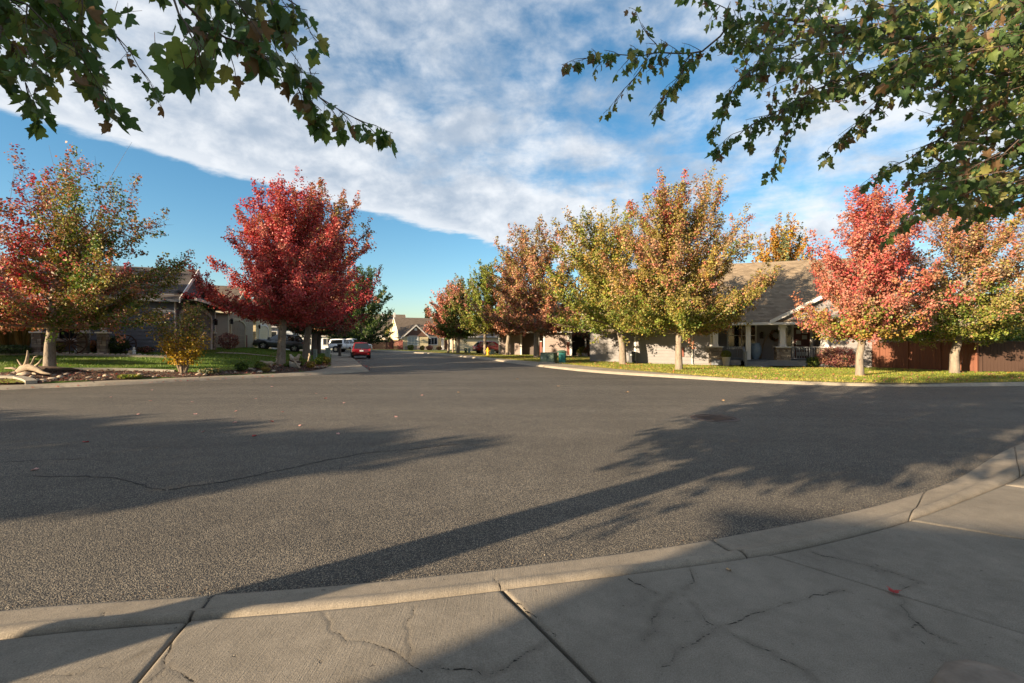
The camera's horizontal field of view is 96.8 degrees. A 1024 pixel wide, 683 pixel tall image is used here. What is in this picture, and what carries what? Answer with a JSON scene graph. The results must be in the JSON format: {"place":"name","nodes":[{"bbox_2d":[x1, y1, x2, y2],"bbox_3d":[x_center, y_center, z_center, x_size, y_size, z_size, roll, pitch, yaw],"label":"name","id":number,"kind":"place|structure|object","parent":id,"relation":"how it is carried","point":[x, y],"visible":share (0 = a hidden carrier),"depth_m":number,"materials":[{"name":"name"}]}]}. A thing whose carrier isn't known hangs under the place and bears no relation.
{"place":"outdoors","nodes":[
{"label":"outdoors","id":0,"kind":"place"},
{"bbox_2d":[0,323,15,348],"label":"ornamental grass","id":1,"kind":"object","parent":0,"point":[7,338],"depth_m":20.50,"materials":[{"name":"brown plant"}]},
{"bbox_2d":[0,378,23,382],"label":"lawn","id":2,"kind":"structure","parent":0,"point":[12,381],"depth_m":15.35,"materials":[{"name":"green plant"}]},
{"bbox_2d":[13,323,31,347],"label":"ornamental grass","id":3,"kind":"object","parent":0,"point":[22,338],"depth_m":20.74,"materials":[{"name":"brown plant"}]},
{"bbox_2d":[0,347,330,383],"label":"lawn","id":4,"kind":"structure","parent":0,"point":[113,362],"depth_m":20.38,"materials":[{"name":"green plant"}]},
{"bbox_2d":[0,344,31,354],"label":"shrub","id":5,"kind":"object","parent":4,"relation":"on","point":[11,349],"visible":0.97,"depth_m":20.06,"materials":[{"name":"green plant"}]},
{"bbox_2d":[56,341,65,350],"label":"shrub","id":6,"kind":"object","parent":4,"relation":"on","point":[60,348],"visible":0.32,"depth_m":21.40,"materials":[{"name":"green plant"}]},
{"bbox_2d":[56,329,87,353],"bbox_3d":[-20.479,0.030,21.052,1.240,1.240,0.240,0,0,-40],"label":"wagon wheel","id":7,"kind":"object","parent":4,"relation":"on","point":[69,342],"visible":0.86,"depth_m":21.08,"materials":[{"name":"wood"}]},
{"bbox_2d":[0,353,169,357],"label":"lawn edging","id":8,"kind":"object","parent":4,"relation":"on","point":[64,354],"visible":0.8,"depth_m":21.22,"materials":[{"name":"concrete"}]},
{"bbox_2d":[89,340,96,352],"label":"shrub","id":9,"kind":"object","parent":4,"relation":"on","point":[93,344],"visible":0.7,"depth_m":22.14,"materials":[{"name":"green plant"}]},
{"bbox_2d":[0,141,203,366],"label":"maple tree","id":10,"kind":"object","parent":4,"relation":"on","point":[69,292],"visible":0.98,"depth_m":17.05,"materials":[{"name":"green plant"}]},
{"bbox_2d":[0,262,223,353],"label":"house","id":11,"kind":"structure","parent":4,"relation":"on","point":[173,304],"depth_m":23.79,"materials":[{"name":"stone"}]},
{"bbox_2d":[57,310,90,340],"bbox_3d":[-21.733,-0.825,22.540,1.360,1.630,0.115,0,0,-21],"label":"window","id":12,"kind":"structure","parent":11,"relation":"in","point":[66,333],"depth_m":22.47,"materials":[{"name":"black glass"}]},
{"bbox_2d":[182,310,210,349],"bbox_3d":[-19.365,-0.686,27.979,0.040,2.468,6.400,0,0,-21],"label":"garage door","id":13,"kind":"structure","parent":11,"relation":"in","point":[203,314],"depth_m":29.75,"materials":[{"name":"stone"}]},
{"bbox_2d":[95,336,130,352],"bbox_3d":[-19.649,0.176,22.401,1.394,0.928,1.246,0,0,0],"label":"shrub","id":14,"kind":"object","parent":4,"relation":"on","point":[115,348],"visible":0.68,"depth_m":22.25,"materials":[{"name":"green plant"}]},
{"bbox_2d":[75,368,175,371],"bbox_3d":[-15.893,1.164,18.507,3.806,0.290,0.416,0,0,-19],"label":"lawn edging","id":15,"kind":"object","parent":4,"relation":"on","point":[131,369],"visible":0.6,"depth_m":18.62,"materials":[{"name":"concrete"}]},
{"bbox_2d":[114,335,136,352],"bbox_3d":[-19.438,0.119,22.852,0.240,0.920,0.920,0,0,40],"label":"wagon wheel","id":16,"kind":"object","parent":4,"relation":"on","point":[135,343],"visible":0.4,"depth_m":22.98,"materials":[{"name":"wood"}]},
{"bbox_2d":[135,346,154,352],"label":"shrub","id":17,"kind":"object","parent":4,"relation":"on","point":[143,349],"visible":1,"depth_m":22.97,"materials":[{"name":"green plant"}]},
{"bbox_2d":[0,361,330,385],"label":"garden bed","id":18,"kind":"object","parent":4,"relation":"on","point":[147,375],"visible":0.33,"depth_m":18.09,"materials":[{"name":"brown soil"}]},
{"bbox_2d":[0,375,36,383],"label":"lawn edging","id":19,"kind":"object","parent":18,"relation":"on","point":[27,380],"visible":0.81,"depth_m":15.58,"materials":[{"name":"concrete"}]},
{"bbox_2d":[16,371,31,375],"bbox_3d":[-17.640,1.193,16.471,0.370,0.213,0.496,0,0,-33],"label":"rock","id":20,"kind":"object","parent":18,"relation":"on","point":[23,373],"visible":0.86,"depth_m":16.34,"materials":[{"name":"stone"}]},
{"bbox_2d":[5,350,51,374],"bbox_3d":[-17.612,0.807,16.609,1.940,0.981,0.498,0,0,18],"label":"driftwood stump","id":21,"kind":"object","parent":18,"relation":"on","point":[26,366],"visible":0.98,"depth_m":16.63,"materials":[{"name":"beige wood"}]},
{"bbox_2d":[27,366,78,372],"bbox_3d":[-17.734,1.111,17.506,1.296,0.372,1.410,0,0,35],"label":"soil mound","id":22,"kind":"object","parent":18,"relation":"on","point":[51,369],"visible":0.53,"depth_m":17.27,"materials":[{"name":"brown soil"}]},
{"bbox_2d":[117,374,143,379],"bbox_3d":[-14.495,1.344,17.268,0.854,0.245,0.815,0,0,0],"label":"bed plant","id":23,"kind":"object","parent":18,"relation":"on","point":[127,376],"visible":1,"depth_m":17.12,"materials":[{"name":"green plant"}]},
{"bbox_2d":[138,297,215,372],"bbox_3d":[-13.913,-0.242,18.825,3.009,3.242,2.040,0,0,-20],"label":"shrub","id":24,"kind":"object","parent":18,"relation":"on","point":[186,351],"visible":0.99,"depth_m":18.74,"materials":[{"name":"yellow plant"}]},
{"bbox_2d":[197,368,222,373],"bbox_3d":[-12.662,1.262,19.104,0.925,0.352,0.847,0,0,0],"label":"bed plant","id":25,"kind":"object","parent":18,"relation":"on","point":[210,370],"visible":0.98,"depth_m":18.97,"materials":[{"name":"green plant"}]},
{"bbox_2d":[234,361,248,370],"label":"bed plant","id":26,"kind":"object","parent":18,"relation":"on","point":[240,366],"visible":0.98,"depth_m":20.17,"materials":[{"name":"green plant"}]},
{"bbox_2d":[253,361,265,368],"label":"bed plant","id":27,"kind":"object","parent":18,"relation":"on","point":[259,364],"visible":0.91,"depth_m":20.94,"materials":[{"name":"green plant"}]},
{"bbox_2d":[261,366,270,371],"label":"bed plant","id":28,"kind":"object","parent":18,"relation":"on","point":[266,368],"visible":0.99,"depth_m":20.50,"materials":[{"name":"green plant"}]},
{"bbox_2d":[180,167,359,365],"bbox_3d":[-11.905,-3.632,22.799,7.252,9.991,7.825,0,0,39],"label":"maple tree","id":29,"kind":"object","parent":18,"relation":"on","point":[279,297],"visible":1,"depth_m":22.09,"materials":[{"name":"red plant"}]},
{"bbox_2d":[263,358,276,366],"bbox_3d":[-11.783,1.001,21.996,0.848,0.452,0.188,0,0,-5],"label":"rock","id":30,"kind":"object","parent":18,"relation":"on","point":[270,363],"visible":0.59,"depth_m":21.95,"materials":[{"name":"stone"}]},
{"bbox_2d":[299,356,305,365],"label":"bed plant","id":31,"kind":"object","parent":18,"relation":"on","point":[302,359],"visible":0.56,"depth_m":23.65,"materials":[{"name":"green plant"}]},
{"bbox_2d":[306,361,314,369],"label":"bed plant","id":32,"kind":"object","parent":18,"relation":"on","point":[310,364],"visible":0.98,"depth_m":22.89,"materials":[{"name":"green plant"}]},
{"bbox_2d":[314,357,323,364],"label":"bed plant","id":33,"kind":"object","parent":18,"relation":"on","point":[318,360],"visible":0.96,"depth_m":26.00,"materials":[{"name":"green plant"}]},
{"bbox_2d":[323,356,330,364],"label":"bed plant","id":34,"kind":"object","parent":18,"relation":"on","point":[325,358],"visible":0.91,"depth_m":27.30,"materials":[{"name":"green plant"}]},
{"bbox_2d":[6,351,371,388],"bbox_3d":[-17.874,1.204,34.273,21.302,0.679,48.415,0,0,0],"label":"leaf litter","id":35,"kind":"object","parent":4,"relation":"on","point":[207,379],"visible":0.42,"depth_m":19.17,"materials":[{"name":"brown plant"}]},
{"bbox_2d":[217,332,239,348],"bbox_3d":[-21.531,-0.027,34.503,1.510,1.372,1.552,0,0,45],"label":"shrub","id":36,"kind":"object","parent":4,"relation":"on","point":[228,342],"visible":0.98,"depth_m":34.34,"materials":[{"name":"red plant"}]},
{"bbox_2d":[212,285,256,347],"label":"house","id":37,"kind":"structure","parent":4,"relation":"on","point":[233,325],"depth_m":39.66,"materials":[{"name":"beige"}]},
{"bbox_2d":[232,321,244,347],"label":"garage door","id":38,"kind":"structure","parent":37,"relation":"in","point":[240,327],"depth_m":40.32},
{"bbox_2d":[217,352,275,356],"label":"path","id":39,"kind":"structure","parent":4,"relation":"on","point":[242,353],"depth_m":29.67,"materials":[{"name":"grey concrete"}]},
{"bbox_2d":[252,300,272,348],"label":"house","id":40,"kind":"structure","parent":4,"relation":"on","point":[260,331],"depth_m":52.44,"materials":[{"name":"beige"}]},
{"bbox_2d":[260,326,267,338],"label":"garage door","id":41,"kind":"structure","parent":40,"relation":"in","point":[263,328],"depth_m":53.95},
{"bbox_2d":[252,333,302,351],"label":"parked car","id":42,"kind":"object","parent":4,"relation":"on","point":[294,342],"visible":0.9,"depth_m":44.96,"materials":[{"name":"grey paint"}]},
{"bbox_2d":[289,360,300,367],"bbox_3d":[-10.835,1.141,22.655,0.562,0.374,0.553,14,0,0],"label":"stump","id":43,"kind":"object","parent":4,"relation":"on","point":[292,364],"visible":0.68,"depth_m":22.46,"materials":[{"name":"wood"}]},
{"bbox_2d":[241,177,383,359],"bbox_3d":[-13.814,-4.938,31.880,8.906,12.670,9.075,0,0,-31],"label":"maple tree","id":44,"kind":"object","parent":4,"relation":"on","point":[354,292],"visible":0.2,"depth_m":31.63,"materials":[{"name":"red plant"}]},
{"bbox_2d":[273,283,353,355],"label":"maple tree","id":45,"kind":"object","parent":4,"relation":"on","point":[314,332],"visible":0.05,"depth_m":41.35,"materials":[{"name":"red plant"}]},
{"bbox_2d":[313,349,316,359],"bbox_3d":[-14.199,0.962,32.821,0.251,0.791,0.234,2,0,-12],"label":"utility pedestal","id":46,"kind":"object","parent":4,"relation":"on","point":[314,353],"visible":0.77,"depth_m":32.72,"materials":[{"name":"metal"}]},
{"bbox_2d":[286,270,362,353],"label":"maple tree","id":47,"kind":"object","parent":4,"relation":"on","point":[319,337],"visible":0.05,"depth_m":47.19,"materials":[{"name":"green plant"}]},
{"bbox_2d":[325,348,330,356],"bbox_3d":[-14.735,0.980,36.398,0.362,0.944,0.334,1,0,-12],"label":"utility pedestal","id":48,"kind":"object","parent":4,"relation":"on","point":[327,352],"visible":0.81,"depth_m":36.25,"materials":[{"name":"metal"}]},
{"bbox_2d":[0,353,369,389],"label":"sidewalk","id":49,"kind":"structure","parent":0,"point":[337,366],"depth_m":18.50,"materials":[{"name":"grey concrete"}]},
{"bbox_2d":[337,344,341,355],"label":"mailbox post","id":50,"kind":"object","parent":49,"relation":"on","point":[339,346],"visible":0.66,"depth_m":45.39,"materials":[{"name":"brown"}]},
{"bbox_2d":[271,325,298,349],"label":"house","id":51,"kind":"structure","parent":0,"point":[275,332],"depth_m":62.94,"materials":[{"name":"white"}]},
{"bbox_2d":[407,344,413,349],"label":"shrub","id":52,"kind":"object","parent":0,"point":[411,347],"visible":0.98,"depth_m":76.27,"materials":[{"name":"green plant"}]},
{"bbox_2d":[0,349,1023,621],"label":"road","id":53,"kind":"structure","parent":0,"point":[442,465],"depth_m":5.60,"materials":[{"name":"grey asphalt"}]},
{"bbox_2d":[328,339,372,351],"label":"pickup truck","id":54,"kind":"object","parent":53,"relation":"on","point":[345,343],"visible":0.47,"depth_m":66.29,"materials":[{"name":"white paint"}]},
{"bbox_2d":[349,342,370,358],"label":"parked car","id":55,"kind":"object","parent":53,"relation":"on","point":[360,348],"visible":0.97,"depth_m":40.66,"materials":[{"name":"red paint"}]},
{"bbox_2d":[472,341,498,352],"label":"parked car","id":56,"kind":"object","parent":53,"relation":"on","point":[478,347],"visible":0.56,"depth_m":57.12,"materials":[{"name":"red paint"}]},
{"bbox_2d":[0,443,1023,639],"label":"kerb","id":57,"kind":"structure","parent":53,"relation":"on","point":[1004,468],"depth_m":2.91,"materials":[{"name":"concrete"}]},
{"bbox_2d":[5,441,1021,610],"bbox_3d":[4.189,1.546,5.261,17.476,0.013,1.303,0,0,-23],"label":"gutter grit","id":58,"kind":"object","parent":53,"relation":"on","point":[512,560],"visible":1,"depth_m":3.13,"materials":[{"name":"grey gravel"}]},
{"bbox_2d":[690,414,739,421],"bbox_3d":[4.101,1.549,9.205,0.930,0.022,0.930,0,0,-20],"label":"manhole cover","id":59,"kind":"object","parent":53,"relation":"on","point":[714,418],"visible":0.99,"depth_m":9.14,"materials":[{"name":"metal"}]},
{"bbox_2d":[0,475,1023,682],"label":"sidewalk","id":60,"kind":"structure","parent":0,"point":[836,612],"depth_m":2.33,"materials":[{"name":"concrete"}]},
{"bbox_2d":[887,586,900,594],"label":"fallen leaf","id":61,"kind":"object","parent":60,"relation":"on","point":[892,590],"visible":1,"depth_m":2.67,"materials":[{"name":"red plant"}]},
{"bbox_2d":[930,659,1023,682],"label":"flat stone","id":62,"kind":"object","parent":60,"relation":"on","point":[963,671],"visible":1,"depth_m":1.96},
{"bbox_2d":[0,0,1023,318],"label":"sky","id":63,"kind":"structure","parent":0,"point":[489,133],"materials":[{"name":"blue"}]},
{"bbox_2d":[299,350,1023,386],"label":"sidewalk","id":64,"kind":"structure","parent":0,"point":[600,370],"depth_m":18.90,"materials":[{"name":"beige concrete"}]},
{"bbox_2d":[538,352,558,362],"bbox_3d":[2.507,1.140,31.056,1.200,0.780,0.970,0,0,24],"label":"transformer box","id":65,"kind":"object","parent":64,"relation":"on","point":[548,357],"visible":0.94,"depth_m":30.74,"materials":[{"name":"metal"}]},
{"bbox_2d":[310,349,1023,383],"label":"lawn","id":66,"kind":"structure","parent":0,"point":[750,371],"depth_m":21.24,"materials":[{"name":"green plant"}]},
{"bbox_2d":[299,334,329,348],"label":"house","id":67,"kind":"structure","parent":66,"relation":"on","point":[324,342],"depth_m":88.89,"materials":[{"name":"white"}]},
{"bbox_2d":[323,338,329,344],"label":"window","id":68,"kind":"structure","parent":67,"relation":"in","point":[325,340],"depth_m":88.96,"materials":[{"name":"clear glass"}]},
{"bbox_2d":[368,340,402,349],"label":"board fence","id":69,"kind":"object","parent":66,"relation":"on","point":[394,344],"visible":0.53,"depth_m":83.29,"materials":[{"name":"brown wood"}]},
{"bbox_2d":[365,313,405,337],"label":"house","id":70,"kind":"structure","parent":66,"relation":"on","point":[390,319],"depth_m":116.52,"materials":[{"name":"beige"}]},
{"bbox_2d":[422,287,464,353],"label":"maple tree","id":71,"kind":"object","parent":66,"relation":"on","point":[440,310],"visible":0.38,"depth_m":58.08,"materials":[{"name":"red plant"}]},
{"bbox_2d":[389,313,498,349],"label":"house","id":72,"kind":"structure","parent":66,"relation":"on","point":[409,331],"depth_m":87.75,"materials":[{"name":"beige"}]},
{"bbox_2d":[407,336,417,344],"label":"window","id":73,"kind":"structure","parent":72,"relation":"in","point":[411,340],"depth_m":84.66,"materials":[{"name":"white glass"}]},
{"bbox_2d":[428,337,437,344],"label":"window","id":74,"kind":"structure","parent":72,"relation":"in","point":[434,340],"depth_m":87.61,"materials":[{"name":"black glass"}]},
{"bbox_2d":[436,280,459,351],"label":"maple tree","id":75,"kind":"object","parent":66,"relation":"on","point":[449,285],"visible":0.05,"depth_m":61.17,"materials":[{"name":"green plant"}]},
{"bbox_2d":[431,273,481,352],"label":"maple tree","id":76,"kind":"object","parent":66,"relation":"on","point":[458,296],"visible":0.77,"depth_m":56.93,"materials":[{"name":"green plant"}]},
{"bbox_2d":[457,257,503,354],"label":"maple tree","id":77,"kind":"object","parent":66,"relation":"on","point":[477,295],"visible":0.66,"depth_m":48.87,"materials":[{"name":"green plant"}]},
{"bbox_2d":[484,248,527,354],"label":"maple tree","id":78,"kind":"object","parent":66,"relation":"on","point":[507,333],"visible":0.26,"depth_m":49.24,"materials":[{"name":"green plant"}]},
{"bbox_2d":[467,214,582,357],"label":"maple tree","id":79,"kind":"object","parent":66,"relation":"on","point":[536,304],"visible":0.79,"depth_m":40.71,"materials":[{"name":"orange plant"}]},
{"bbox_2d":[489,304,589,355],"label":"house","id":80,"kind":"structure","parent":66,"relation":"on","point":[569,343],"depth_m":51.62,"materials":[{"name":"grey"}]},
{"bbox_2d":[557,350,565,362],"bbox_3d":[3.341,1.007,30.485,0.594,0.860,0.540,0,0,14],"label":"slatted box","id":81,"kind":"object","parent":66,"relation":"on","point":[562,356],"visible":0.92,"depth_m":30.27,"materials":[{"name":"teal paint"}]},
{"bbox_2d":[563,277,589,341],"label":"maple tree","id":82,"kind":"object","parent":66,"relation":"on","point":[584,334],"visible":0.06,"depth_m":46.89,"materials":[{"name":"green plant"}]},
{"bbox_2d":[576,346,584,355],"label":"shrub","id":83,"kind":"object","parent":66,"relation":"on","point":[581,348],"visible":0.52,"depth_m":49.82,"materials":[{"name":"green plant"}]},
{"bbox_2d":[584,344,589,355],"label":"shrub","id":84,"kind":"object","parent":66,"relation":"on","point":[586,348],"visible":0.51,"depth_m":48.76,"materials":[{"name":"green plant"}]},
{"bbox_2d":[536,198,689,363],"bbox_3d":[6.928,-3.764,29.129,10.530,10.779,11.257,0,0,0],"label":"maple tree","id":85,"kind":"object","parent":66,"relation":"on","point":[587,266],"visible":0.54,"depth_m":28.76,"materials":[{"name":"green plant"}]},
{"bbox_2d":[628,351,635,362],"bbox_3d":[8.106,1.082,30.748,0.480,0.811,0.627,0,0,18],"label":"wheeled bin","id":86,"kind":"object","parent":66,"relation":"on","point":[631,354],"visible":0.97,"depth_m":30.52,"materials":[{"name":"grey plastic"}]},
{"bbox_2d":[590,165,782,369],"bbox_3d":[8.922,-3.652,24.049,9.738,10.534,9.607,0,0,0],"label":"maple tree","id":87,"kind":"object","parent":66,"relation":"on","point":[665,259],"visible":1,"depth_m":22.32,"materials":[{"name":"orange plant"}]},
{"bbox_2d":[721,350,730,365],"bbox_3d":[13.501,1.040,28.664,0.635,1.004,0.633,0,0,0],"label":"planter","id":88,"kind":"object","parent":66,"relation":"on","point":[726,357],"visible":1,"depth_m":28.51,"materials":[{"name":"grey ceramic"}]},
{"bbox_2d":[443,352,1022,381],"bbox_3d":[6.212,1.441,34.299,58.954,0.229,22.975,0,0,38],"label":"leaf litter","id":89,"kind":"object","parent":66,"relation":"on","point":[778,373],"visible":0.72,"depth_m":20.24,"materials":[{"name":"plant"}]},
{"bbox_2d":[581,258,910,367],"bbox_3d":[15.416,-1.990,33.906,18.998,7.680,12.480,0,0,18],"label":"bungalow","id":90,"kind":"object","parent":66,"relation":"on","point":[794,345],"visible":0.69,"depth_m":30.06,"materials":[{"name":"grey paint"}]},
{"bbox_2d":[727,325,756,348],"bbox_3d":[15.614,-0.390,30.921,1.900,1.800,0.115,0,0,18],"label":"window","id":91,"kind":"structure","parent":90,"relation":"in","point":[736,336],"depth_m":30.99,"materials":[{"name":"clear glass"}]},
{"bbox_2d":[751,343,761,358],"bbox_3d":[15.794,0.620,29.504,0.720,1.060,0.720,0,0,0],"label":"urn","id":92,"kind":"object","parent":90,"relation":"on","point":[756,350],"visible":0.79,"depth_m":29.26,"materials":[{"name":"blue ceramic"}]},
{"bbox_2d":[751,335,767,358],"bbox_3d":[16.384,0.126,30.325,1.404,2.066,0.169,0,0,0],"label":"driftwood pole","id":93,"kind":"object","parent":90,"relation":"on","point":[762,347],"visible":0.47,"depth_m":30.30,"materials":[{"name":"wood"}]},
{"bbox_2d":[769,329,778,340],"bbox_3d":[17.539,-0.405,30.241,0.844,0.834,0.268,0,0,18],"label":"wreath","id":94,"kind":"object","parent":90,"relation":"attached to","point":[771,337],"visible":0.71,"depth_m":30.25,"materials":[{"name":"brown plant"}]},
{"bbox_2d":[794,328,809,357],"bbox_3d":[18.985,0.120,29.813,0.920,2.060,0.120,0,0,18],"label":"door","id":95,"kind":"structure","parent":90,"relation":"in","point":[801,338],"depth_m":29.82,"materials":[{"name":"brown wood"}]},
{"bbox_2d":[751,212,826,262],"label":"poplar tree","id":96,"kind":"object","parent":66,"relation":"on","point":[784,250],"visible":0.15,"depth_m":49.26,"materials":[{"name":"orange plant"}]},
{"bbox_2d":[806,356,820,366],"bbox_3d":[18.066,1.244,27.304,0.821,0.737,0.808,0,0,-42],"label":"shrub","id":97,"kind":"object","parent":66,"relation":"on","point":[812,359],"visible":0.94,"depth_m":27.15,"materials":[{"name":"green plant"}]},
{"bbox_2d":[817,346,855,367],"bbox_3d":[19.004,0.940,26.617,2.182,1.333,2.229,0,0,26],"label":"shrub","id":98,"kind":"object","parent":66,"relation":"on","point":[836,361],"visible":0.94,"depth_m":26.27,"materials":[{"name":"red plant"}]},
{"bbox_2d":[789,174,975,375],"bbox_3d":[15.452,-2.803,19.785,5.447,8.860,5.819,0,0,0],"label":"maple tree","id":99,"kind":"object","parent":66,"relation":"on","point":[864,316],"visible":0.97,"depth_m":19.12,"materials":[{"name":"red plant"}]},
{"bbox_2d":[871,340,978,371],"bbox_3d":[21.836,0.796,25.104,0.137,1.728,6.098,0,0,-17],"label":"board fence","id":100,"kind":"object","parent":66,"relation":"on","point":[904,354],"visible":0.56,"depth_m":24.48,"materials":[{"name":"brown wood"}]},
{"bbox_2d":[910,320,969,341],"bbox_3d":[28.729,-0.290,30.914,4.386,3.809,3.431,0,0,0],"label":"tall shrub","id":101,"kind":"object","parent":66,"relation":"on","point":[934,339],"depth_m":30.17,"materials":[{"name":"green plant"}]},
{"bbox_2d":[876,199,1023,372],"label":"maple tree","id":102,"kind":"object","parent":66,"relation":"on","point":[950,323],"visible":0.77,"depth_m":20.52,"materials":[{"name":"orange plant"}]},
{"bbox_2d":[964,315,1023,340],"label":"tall shrub","id":103,"kind":"object","parent":66,"relation":"on","point":[1018,337],"visible":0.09,"depth_m":28.91,"materials":[{"name":"green plant"}]},
{"bbox_2d":[972,285,1023,339],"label":"tree","id":104,"kind":"object","parent":66,"relation":"on","point":[1007,305],"visible":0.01,"depth_m":49.68,"materials":[{"name":"green plant"}]},
{"bbox_2d":[979,341,1023,371],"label":"board fence","id":105,"kind":"object","parent":66,"relation":"on","point":[1004,356],"visible":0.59,"depth_m":22.06,"materials":[{"name":"brown wood"}]},
{"label":"ground","id":106,"kind":"structure","parent":0,"visible":0},
{"bbox_2d":[330,263,394,343],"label":"green tree","id":107,"kind":"object","parent":106,"relation":"on","point":[369,334],"visible":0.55,"depth_m":71.29,"materials":[{"name":"green plant"}]},
{"label":"lawn","id":108,"kind":"structure","parent":0,"visible":0},
{"bbox_2d":[0,0,397,157],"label":"maple tree","id":109,"kind":"object","parent":108,"relation":"on","point":[68,47],"visible":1,"depth_m":2.88,"materials":[{"name":"green plant"}]},
{"bbox_2d":[561,0,1023,251],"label":"maple tree","id":110,"kind":"object","parent":108,"relation":"on","point":[997,50],"visible":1,"depth_m":4.67,"materials":[{"name":"green plant"}]}
]}

